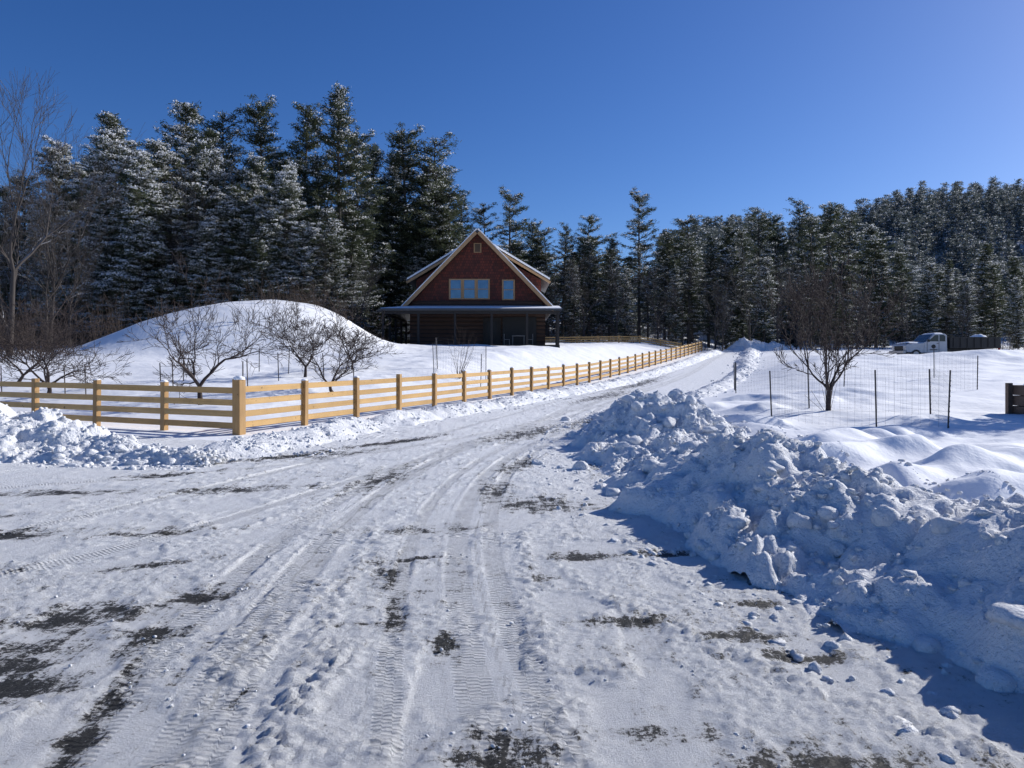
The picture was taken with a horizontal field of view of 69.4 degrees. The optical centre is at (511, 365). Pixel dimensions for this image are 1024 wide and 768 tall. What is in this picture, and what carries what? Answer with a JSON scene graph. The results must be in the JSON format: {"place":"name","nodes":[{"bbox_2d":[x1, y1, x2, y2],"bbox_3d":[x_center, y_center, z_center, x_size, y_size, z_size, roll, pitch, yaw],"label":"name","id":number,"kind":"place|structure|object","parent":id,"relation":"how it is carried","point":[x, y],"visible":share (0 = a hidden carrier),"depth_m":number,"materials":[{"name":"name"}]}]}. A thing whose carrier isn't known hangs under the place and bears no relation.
{"place":"outdoors","nodes":[
{"label":"outdoors","id":0,"kind":"place"},
{"bbox_2d":[0,338,1023,767],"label":"road","id":1,"kind":"structure","parent":0,"point":[332,672],"depth_m":4.40,"materials":[{"name":"snow"}]},
{"bbox_2d":[0,419,781,767],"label":"snow crumbs","id":2,"kind":"object","parent":1,"relation":"on","point":[384,611],"visible":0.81,"depth_m":4.56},
{"bbox_2d":[685,347,764,398],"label":"snow bank","id":3,"kind":"structure","parent":1,"relation":"on","point":[749,356],"depth_m":45.57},
{"bbox_2d":[721,337,797,350],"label":"snow bank","id":4,"kind":"structure","parent":1,"relation":"on","point":[741,344],"depth_m":87.79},
{"bbox_2d":[0,216,1023,503],"bbox_3d":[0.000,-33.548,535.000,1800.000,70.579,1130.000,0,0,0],"label":"ground","id":5,"kind":"structure","parent":0,"point":[984,430],"depth_m":30.12,"materials":[{"name":"snow"}]},
{"bbox_2d":[0,184,37,335],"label":"pine tree","id":6,"kind":"object","parent":5,"relation":"on","point":[6,207],"visible":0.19,"depth_m":62.00,"materials":[{"name":"green plant"}]},
{"bbox_2d":[8,197,81,338],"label":"pine tree","id":7,"kind":"object","parent":5,"relation":"on","point":[33,269],"visible":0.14,"depth_m":57.16,"materials":[{"name":"green plant"}]},
{"bbox_2d":[0,299,94,381],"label":"fruit tree","id":8,"kind":"object","parent":5,"relation":"on","point":[34,365],"visible":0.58,"depth_m":29.05,"materials":[{"name":"brown plant"}]},
{"bbox_2d":[0,157,94,331],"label":"bare tree","id":9,"kind":"object","parent":5,"relation":"on","point":[8,272],"visible":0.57,"depth_m":49.87,"materials":[{"name":"brown plant"}]},
{"bbox_2d":[0,159,96,336],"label":"bare tree","id":10,"kind":"object","parent":5,"relation":"on","point":[47,283],"visible":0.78,"depth_m":46.18,"materials":[{"name":"brown plant"}]},
{"bbox_2d":[15,215,94,344],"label":"pine tree","id":11,"kind":"object","parent":5,"relation":"on","point":[59,302],"visible":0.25,"depth_m":56.91,"materials":[{"name":"green plant"}]},
{"bbox_2d":[13,134,109,342],"bbox_3d":[-36.741,-9.576,60.426,8.094,17.522,6.762,0,0,21],"label":"pine tree","id":12,"kind":"object","parent":5,"relation":"on","point":[60,175],"visible":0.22,"depth_m":59.03,"materials":[{"name":"green plant"}]},
{"bbox_2d":[0,68,127,355],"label":"bare tree","id":13,"kind":"object","parent":5,"relation":"on","point":[9,260],"visible":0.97,"depth_m":42.48,"materials":[{"name":"brown plant"}]},
{"bbox_2d":[16,204,114,347],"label":"bare tree","id":14,"kind":"object","parent":5,"relation":"on","point":[80,288],"visible":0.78,"depth_m":49.87,"materials":[{"name":"brown plant"}]},
{"bbox_2d":[0,288,134,392],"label":"fruit tree","id":15,"kind":"object","parent":5,"relation":"on","point":[47,374],"visible":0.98,"depth_m":26.01,"materials":[{"name":"brown plant"}]},
{"bbox_2d":[0,116,154,341],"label":"bare tree","id":16,"kind":"object","parent":5,"relation":"on","point":[52,256],"visible":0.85,"depth_m":46.55,"materials":[{"name":"brown plant"}]},
{"bbox_2d":[41,184,147,343],"bbox_3d":[-31.383,-7.489,56.390,5.727,13.089,7.085,0,0,42],"label":"pine tree","id":17,"kind":"object","parent":5,"relation":"on","point":[98,271],"visible":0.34,"depth_m":56.08,"materials":[{"name":"green plant"}]},
{"bbox_2d":[34,110,206,337],"bbox_3d":[-31.067,-10.238,58.917,8.885,19.153,10.990,0,0,33],"label":"pine tree","id":18,"kind":"object","parent":5,"relation":"on","point":[105,145],"visible":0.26,"depth_m":56.75,"materials":[{"name":"green plant"}]},
{"bbox_2d":[0,403,251,469],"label":"snow bank","id":19,"kind":"structure","parent":5,"relation":"on","point":[44,435],"depth_m":12.62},
{"bbox_2d":[109,228,159,327],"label":"pine tree","id":20,"kind":"object","parent":5,"relation":"on","point":[136,292],"visible":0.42,"depth_m":55.34,"materials":[{"name":"green plant"}]},
{"bbox_2d":[84,137,201,303],"bbox_3d":[-30.484,-10.384,64.048,11.352,19.187,8.392,0,0,0],"label":"pine tree","id":21,"kind":"object","parent":5,"relation":"on","point":[162,156],"visible":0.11,"depth_m":63.63,"materials":[{"name":"green plant"}]},
{"bbox_2d":[98,143,197,330],"bbox_3d":[-28.002,-8.554,56.428,8.238,15.675,6.882,0,0,42],"label":"pine tree","id":22,"kind":"object","parent":5,"relation":"on","point":[136,171],"visible":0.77,"depth_m":54.96,"materials":[{"name":"green plant"}]},
{"bbox_2d":[125,184,205,315],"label":"pine tree","id":23,"kind":"object","parent":5,"relation":"on","point":[175,203],"visible":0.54,"depth_m":56.66,"materials":[{"name":"green plant"}]},
{"bbox_2d":[137,99,223,233],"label":"pine tree","id":24,"kind":"object","parent":5,"relation":"on","point":[187,113],"visible":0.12,"depth_m":66.62,"materials":[{"name":"green plant"}]},
{"bbox_2d":[160,128,239,305],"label":"pine tree","id":25,"kind":"object","parent":5,"relation":"on","point":[205,159],"visible":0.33,"depth_m":59.67,"materials":[{"name":"green plant"}]},
{"bbox_2d":[142,147,258,309],"bbox_3d":[-25.129,-9.139,56.869,10.358,15.794,7.158,0,0,28],"label":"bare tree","id":26,"kind":"object","parent":5,"relation":"on","point":[172,250],"visible":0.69,"depth_m":55.92,"materials":[{"name":"brown plant"}]},
{"bbox_2d":[170,216,236,311],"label":"pine tree","id":27,"kind":"object","parent":5,"relation":"on","point":[206,230],"visible":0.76,"depth_m":55.65,"materials":[{"name":"green plant"}]},
{"bbox_2d":[116,251,317,404],"bbox_3d":[-9.412,-1.125,23.844,6.149,5.374,5.932,0,0,0],"label":"fruit tree","id":28,"kind":"object","parent":5,"relation":"on","point":[185,369],"visible":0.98,"depth_m":24.03,"materials":[{"name":"brown plant"}]},
{"bbox_2d":[194,107,252,237],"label":"pine tree","id":29,"kind":"object","parent":5,"relation":"on","point":[230,151],"visible":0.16,"depth_m":72.39,"materials":[{"name":"green plant"}]},
{"bbox_2d":[200,184,262,301],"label":"pine tree","id":30,"kind":"object","parent":5,"relation":"on","point":[231,215],"visible":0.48,"depth_m":57.59,"materials":[{"name":"green plant"}]},
{"bbox_2d":[214,151,272,297],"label":"pine tree","id":31,"kind":"object","parent":5,"relation":"on","point":[251,181],"visible":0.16,"depth_m":61.44,"materials":[{"name":"green plant"}]},
{"bbox_2d":[215,202,282,301],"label":"pine tree","id":32,"kind":"object","parent":5,"relation":"on","point":[248,213],"visible":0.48,"depth_m":57.11,"materials":[{"name":"green plant"}]},
{"bbox_2d":[240,213,287,299],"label":"pine tree","id":33,"kind":"object","parent":5,"relation":"on","point":[261,249],"visible":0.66,"depth_m":56.81,"materials":[{"name":"green plant"}]},
{"bbox_2d":[231,93,307,217],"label":"pine tree","id":34,"kind":"object","parent":5,"relation":"on","point":[258,114],"visible":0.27,"depth_m":72.95,"materials":[{"name":"green plant"}]},
{"bbox_2d":[236,194,304,301],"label":"pine tree","id":35,"kind":"object","parent":5,"relation":"on","point":[263,201],"visible":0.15,"depth_m":58.59,"materials":[{"name":"green plant"}]},
{"bbox_2d":[237,161,325,301],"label":"pine tree","id":36,"kind":"object","parent":5,"relation":"on","point":[285,183],"visible":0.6,"depth_m":58.38,"materials":[{"name":"green plant"}]},
{"bbox_2d":[259,283,340,376],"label":"fruit tree","id":37,"kind":"object","parent":5,"relation":"on","point":[281,320],"visible":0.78,"depth_m":32.29,"materials":[{"name":"brown plant"}]},
{"bbox_2d":[281,221,330,305],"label":"pine tree","id":38,"kind":"object","parent":5,"relation":"on","point":[309,238],"visible":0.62,"depth_m":58.63,"materials":[{"name":"green plant"}]},
{"bbox_2d":[279,101,334,234],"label":"pine tree","id":39,"kind":"object","parent":5,"relation":"on","point":[304,134],"visible":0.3,"depth_m":73.42,"materials":[{"name":"green plant"}]},
{"bbox_2d":[247,306,391,391],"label":"fruit tree","id":40,"kind":"object","parent":5,"relation":"on","point":[347,362],"visible":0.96,"depth_m":27.63,"materials":[{"name":"brown plant"}]},
{"bbox_2d":[297,151,346,304],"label":"pine tree","id":41,"kind":"object","parent":5,"relation":"on","point":[314,170],"visible":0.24,"depth_m":65.58,"materials":[{"name":"green plant"}]},
{"bbox_2d":[310,208,368,328],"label":"pine tree","id":42,"kind":"object","parent":5,"relation":"on","point":[330,227],"visible":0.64,"depth_m":59.76,"materials":[{"name":"green plant"}]},
{"bbox_2d":[300,80,386,321],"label":"pine tree","id":43,"kind":"object","parent":5,"relation":"on","point":[338,139],"visible":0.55,"depth_m":66.83,"materials":[{"name":"green plant"}]},
{"bbox_2d":[0,341,701,434],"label":"wooden fence","id":44,"kind":"object","parent":5,"relation":"on","point":[239,413],"visible":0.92,"depth_m":19.78,"materials":[{"name":"brown wood"}]},
{"bbox_2d":[327,230,380,324],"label":"pine tree","id":45,"kind":"object","parent":5,"relation":"on","point":[355,237],"visible":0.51,"depth_m":64.00,"materials":[{"name":"green plant"}]},
{"bbox_2d":[333,125,397,315],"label":"pine tree","id":46,"kind":"object","parent":5,"relation":"on","point":[356,189],"visible":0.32,"depth_m":71.58,"materials":[{"name":"green plant"}]},
{"bbox_2d":[328,305,403,368],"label":"fruit tree","id":47,"kind":"object","parent":5,"relation":"on","point":[368,355],"visible":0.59,"depth_m":35.19,"materials":[{"name":"brown plant"}]},
{"bbox_2d":[360,191,393,337],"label":"pine tree","id":48,"kind":"object","parent":5,"relation":"on","point":[371,313],"visible":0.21,"depth_m":74.80,"materials":[{"name":"green plant"}]},
{"bbox_2d":[359,142,403,332],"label":"pine tree","id":49,"kind":"object","parent":5,"relation":"on","point":[375,168],"visible":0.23,"depth_m":76.52,"materials":[{"name":"green plant"}]},
{"bbox_2d":[364,150,425,341],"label":"pine tree","id":50,"kind":"object","parent":5,"relation":"on","point":[391,172],"visible":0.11,"depth_m":78.43,"materials":[{"name":"green plant"}]},
{"bbox_2d":[372,182,430,342],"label":"pine tree","id":51,"kind":"object","parent":5,"relation":"on","point":[393,202],"visible":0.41,"depth_m":76.06,"materials":[{"name":"green plant"}]},
{"bbox_2d":[380,247,423,343],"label":"pine tree","id":52,"kind":"object","parent":5,"relation":"on","point":[412,269],"visible":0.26,"depth_m":76.46,"materials":[{"name":"green plant"}]},
{"bbox_2d":[368,122,448,336],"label":"pine tree","id":53,"kind":"object","parent":5,"relation":"on","point":[401,140],"visible":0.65,"depth_m":76.57,"materials":[{"name":"green plant"}]},
{"bbox_2d":[400,130,464,266],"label":"pine tree","id":54,"kind":"object","parent":5,"relation":"on","point":[437,171],"visible":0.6,"depth_m":77.45,"materials":[{"name":"green plant"}]},
{"bbox_2d":[428,184,472,259],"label":"pine tree","id":55,"kind":"object","parent":5,"relation":"on","point":[446,200],"visible":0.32,"depth_m":78.06,"materials":[{"name":"green plant"}]},
{"bbox_2d":[203,349,724,459],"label":"snow bank","id":56,"kind":"structure","parent":5,"relation":"on","point":[264,444],"depth_m":19.12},
{"bbox_2d":[378,228,562,347],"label":"log house","id":57,"kind":"structure","parent":5,"relation":"on","point":[481,286],"depth_m":59.00,"materials":[{"name":"wood"}]},
{"bbox_2d":[0,270,1023,362],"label":"undergrowth","id":58,"kind":"object","parent":5,"relation":"on","point":[106,328],"visible":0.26,"depth_m":53.28,"materials":[{"name":"brown plant"}]},
{"bbox_2d":[17,176,1023,341],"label":"distant forest","id":59,"kind":"object","parent":5,"relation":"on","point":[924,219],"visible":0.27,"depth_m":199.87,"materials":[{"name":"plant"}]},
{"bbox_2d":[490,186,551,274],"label":"pine tree","id":60,"kind":"object","parent":5,"relation":"on","point":[514,246],"visible":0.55,"depth_m":98.09,"materials":[{"name":"green plant"}]},
{"bbox_2d":[522,227,568,338],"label":"pine tree","id":61,"kind":"object","parent":5,"relation":"on","point":[544,248],"visible":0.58,"depth_m":100.40,"materials":[{"name":"green plant"}]},
{"bbox_2d":[547,222,581,338],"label":"pine tree","id":62,"kind":"object","parent":5,"relation":"on","point":[566,247],"visible":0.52,"depth_m":105.83,"materials":[{"name":"green plant"}]},
{"bbox_2d":[559,260,589,340],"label":"pine tree","id":63,"kind":"object","parent":5,"relation":"on","point":[570,314],"visible":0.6,"depth_m":91.92,"materials":[{"name":"green plant"}]},
{"bbox_2d":[561,254,615,342],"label":"bare tree","id":64,"kind":"object","parent":5,"relation":"on","point":[581,308],"visible":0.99,"depth_m":87.87,"materials":[{"name":"brown plant"}]},
{"bbox_2d":[575,239,603,338],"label":"pine tree","id":65,"kind":"object","parent":5,"relation":"on","point":[590,245],"visible":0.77,"depth_m":98.70,"materials":[{"name":"green plant"}]},
{"bbox_2d":[560,214,618,304],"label":"pine tree","id":66,"kind":"object","parent":5,"relation":"on","point":[591,220],"visible":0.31,"depth_m":105.00,"materials":[{"name":"green plant"}]},
{"bbox_2d":[590,236,635,340],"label":"pine tree","id":67,"kind":"object","parent":5,"relation":"on","point":[613,243],"visible":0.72,"depth_m":99.69,"materials":[{"name":"green plant"}]},
{"bbox_2d":[545,335,681,348],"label":"wooden fence","id":68,"kind":"object","parent":5,"relation":"on","point":[597,338],"visible":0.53,"depth_m":84.10,"materials":[{"name":"brown wood"}]},
{"bbox_2d":[585,241,653,340],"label":"bare tree","id":69,"kind":"object","parent":5,"relation":"on","point":[622,304],"visible":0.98,"depth_m":89.70,"materials":[{"name":"brown plant"}]},
{"bbox_2d":[613,267,636,340],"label":"pine tree","id":70,"kind":"object","parent":5,"relation":"on","point":[627,304],"visible":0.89,"depth_m":92.67,"materials":[{"name":"green plant"}]},
{"bbox_2d":[609,187,673,340],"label":"pine tree","id":71,"kind":"object","parent":5,"relation":"on","point":[638,247],"visible":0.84,"depth_m":99.96,"materials":[{"name":"green plant"}]},
{"bbox_2d":[633,260,659,339],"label":"pine tree","id":72,"kind":"object","parent":5,"relation":"on","point":[646,307],"visible":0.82,"depth_m":99.07,"materials":[{"name":"green plant"}]},
{"bbox_2d":[645,233,683,338],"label":"pine tree","id":73,"kind":"object","parent":5,"relation":"on","point":[663,251],"visible":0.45,"depth_m":105.92,"materials":[{"name":"green plant"}]},
{"bbox_2d":[662,259,691,344],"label":"pine tree","id":74,"kind":"object","parent":5,"relation":"on","point":[676,320],"visible":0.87,"depth_m":91.91,"materials":[{"name":"green plant"}]},
{"bbox_2d":[665,238,709,346],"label":"pine tree","id":75,"kind":"object","parent":5,"relation":"on","point":[689,256],"visible":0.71,"depth_m":95.31,"materials":[{"name":"green plant"}]},
{"bbox_2d":[656,214,721,337],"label":"pine tree","id":76,"kind":"object","parent":5,"relation":"on","point":[681,223],"visible":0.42,"depth_m":102.72,"materials":[{"name":"green plant"}]},
{"bbox_2d":[685,259,746,349],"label":"bare tree","id":77,"kind":"object","parent":5,"relation":"on","point":[716,311],"visible":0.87,"depth_m":92.06,"materials":[{"name":"brown plant"}]},
{"bbox_2d":[693,251,739,347],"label":"pine tree","id":78,"kind":"object","parent":5,"relation":"on","point":[711,257],"visible":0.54,"depth_m":104.63,"materials":[{"name":"green plant"}]},
{"bbox_2d":[705,245,750,347],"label":"pine tree","id":79,"kind":"object","parent":5,"relation":"on","point":[727,255],"visible":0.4,"depth_m":105.77,"materials":[{"name":"green plant"}]},
{"bbox_2d":[717,225,762,337],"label":"pine tree","id":80,"kind":"object","parent":5,"relation":"on","point":[740,234],"visible":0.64,"depth_m":105.94,"materials":[{"name":"green plant"}]},
{"bbox_2d":[719,245,784,340],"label":"bare tree","id":81,"kind":"object","parent":5,"relation":"on","point":[746,304],"visible":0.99,"depth_m":89.57,"materials":[{"name":"brown plant"}]},
{"bbox_2d":[742,257,780,343],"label":"pine tree","id":82,"kind":"object","parent":5,"relation":"on","point":[767,321],"visible":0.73,"depth_m":93.53,"materials":[{"name":"green plant"}]},
{"bbox_2d":[741,207,782,339],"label":"pine tree","id":83,"kind":"object","parent":5,"relation":"on","point":[763,238],"visible":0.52,"depth_m":112.17,"materials":[{"name":"green plant"}]},
{"bbox_2d":[527,388,1023,767],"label":"snow bank","id":84,"kind":"structure","parent":5,"relation":"on","point":[815,529],"depth_m":5.70,"materials":[{"name":"snow"}]},
{"bbox_2d":[746,251,805,342],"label":"bare tree","id":85,"kind":"object","parent":5,"relation":"on","point":[778,311],"visible":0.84,"depth_m":88.04,"materials":[{"name":"brown plant"}]},
{"bbox_2d":[751,213,803,342],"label":"pine tree","id":86,"kind":"object","parent":5,"relation":"on","point":[778,246],"visible":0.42,"depth_m":115.44,"materials":[{"name":"green plant"}]},
{"bbox_2d":[775,197,819,346],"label":"pine tree","id":87,"kind":"object","parent":5,"relation":"on","point":[801,219],"visible":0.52,"depth_m":118.39,"materials":[{"name":"green plant"}]},
{"bbox_2d":[788,214,838,345],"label":"pine tree","id":88,"kind":"object","parent":5,"relation":"on","point":[813,220],"visible":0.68,"depth_m":104.13,"materials":[{"name":"green plant"}]},
{"bbox_2d":[801,202,856,337],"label":"pine tree","id":89,"kind":"object","parent":5,"relation":"on","point":[825,229],"visible":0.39,"depth_m":120.59,"materials":[{"name":"green plant"}]},
{"bbox_2d":[764,248,907,410],"bbox_3d":[8.326,-0.841,18.204,3.536,4.380,3.434,0,0,0],"label":"fruit tree","id":90,"kind":"object","parent":5,"relation":"on","point":[822,311],"visible":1,"depth_m":18.54,"materials":[{"name":"brown plant"}]},
{"bbox_2d":[828,212,865,342],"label":"pine tree","id":91,"kind":"object","parent":5,"relation":"on","point":[846,246],"visible":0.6,"depth_m":110.97,"materials":[{"name":"green plant"}]},
{"bbox_2d":[734,347,977,392],"bbox_3d":[13.704,0.406,31.041,8.662,2.479,8.115,0,0,0],"label":"wire fence","id":92,"kind":"object","parent":5,"relation":"on","point":[735,376],"visible":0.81,"depth_m":30.30,"materials":[{"name":"metal"}]},
{"bbox_2d":[769,367,950,427],"bbox_3d":[8.663,0.944,17.980,3.758,1.820,3.902,0,0,35],"label":"wire fence","id":93,"kind":"object","parent":5,"relation":"on","point":[930,390],"visible":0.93,"depth_m":17.66,"materials":[{"name":"metal"}]},
{"bbox_2d":[827,223,896,345],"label":"pine tree","id":94,"kind":"object","parent":5,"relation":"on","point":[872,231],"visible":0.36,"depth_m":105.69,"materials":[{"name":"green plant"}]},
{"bbox_2d":[851,235,907,346],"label":"pine tree","id":95,"kind":"object","parent":5,"relation":"on","point":[876,245],"visible":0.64,"depth_m":96.68,"materials":[{"name":"green plant"}]},
{"bbox_2d":[871,250,896,346],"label":"pine tree","id":96,"kind":"object","parent":5,"relation":"on","point":[882,268],"visible":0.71,"depth_m":96.80,"materials":[{"name":"green plant"}]},
{"bbox_2d":[873,251,928,341],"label":"pine tree","id":97,"kind":"object","parent":5,"relation":"on","point":[901,266],"visible":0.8,"depth_m":95.81,"materials":[{"name":"green plant"}]},
{"bbox_2d":[904,262,946,341],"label":"pine tree","id":98,"kind":"object","parent":5,"relation":"on","point":[930,298],"visible":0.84,"depth_m":94.55,"materials":[{"name":"green plant"}]},
{"bbox_2d":[928,258,960,336],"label":"pine tree","id":99,"kind":"object","parent":5,"relation":"on","point":[949,271],"visible":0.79,"depth_m":95.57,"materials":[{"name":"green plant"}]},
{"bbox_2d":[889,333,1000,354],"bbox_3d":[31.567,-1.467,54.013,7.194,1.894,2.280,0,0,-3],"label":"dump truck","id":100,"kind":"object","parent":5,"relation":"on","point":[939,341],"visible":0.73,"depth_m":53.05,"materials":[{"name":"white paint"}]},
{"bbox_2d":[953,277,983,336],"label":"pine tree","id":101,"kind":"object","parent":5,"relation":"on","point":[967,285],"visible":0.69,"depth_m":91.96,"materials":[{"name":"green plant"}]},
{"bbox_2d":[967,242,1006,336],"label":"pine tree","id":102,"kind":"object","parent":5,"relation":"on","point":[986,258],"visible":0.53,"depth_m":102.56,"materials":[{"name":"green plant"}]},
{"bbox_2d":[970,262,1016,336],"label":"pine tree","id":103,"kind":"object","parent":5,"relation":"on","point":[990,297],"visible":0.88,"depth_m":95.86,"materials":[{"name":"green plant"}]},
{"bbox_2d":[999,277,1023,348],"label":"pine tree","id":104,"kind":"object","parent":5,"relation":"on","point":[1015,309],"visible":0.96,"depth_m":90.81,"materials":[{"name":"green plant"}]},
{"bbox_2d":[1005,383,1023,413],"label":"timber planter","id":105,"kind":"object","parent":5,"relation":"on","point":[1014,394],"visible":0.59,"depth_m":19.23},
{"bbox_2d":[0,0,1023,302],"label":"sky","id":106,"kind":"structure","parent":0,"point":[710,108],"materials":[{"name":"blue"}]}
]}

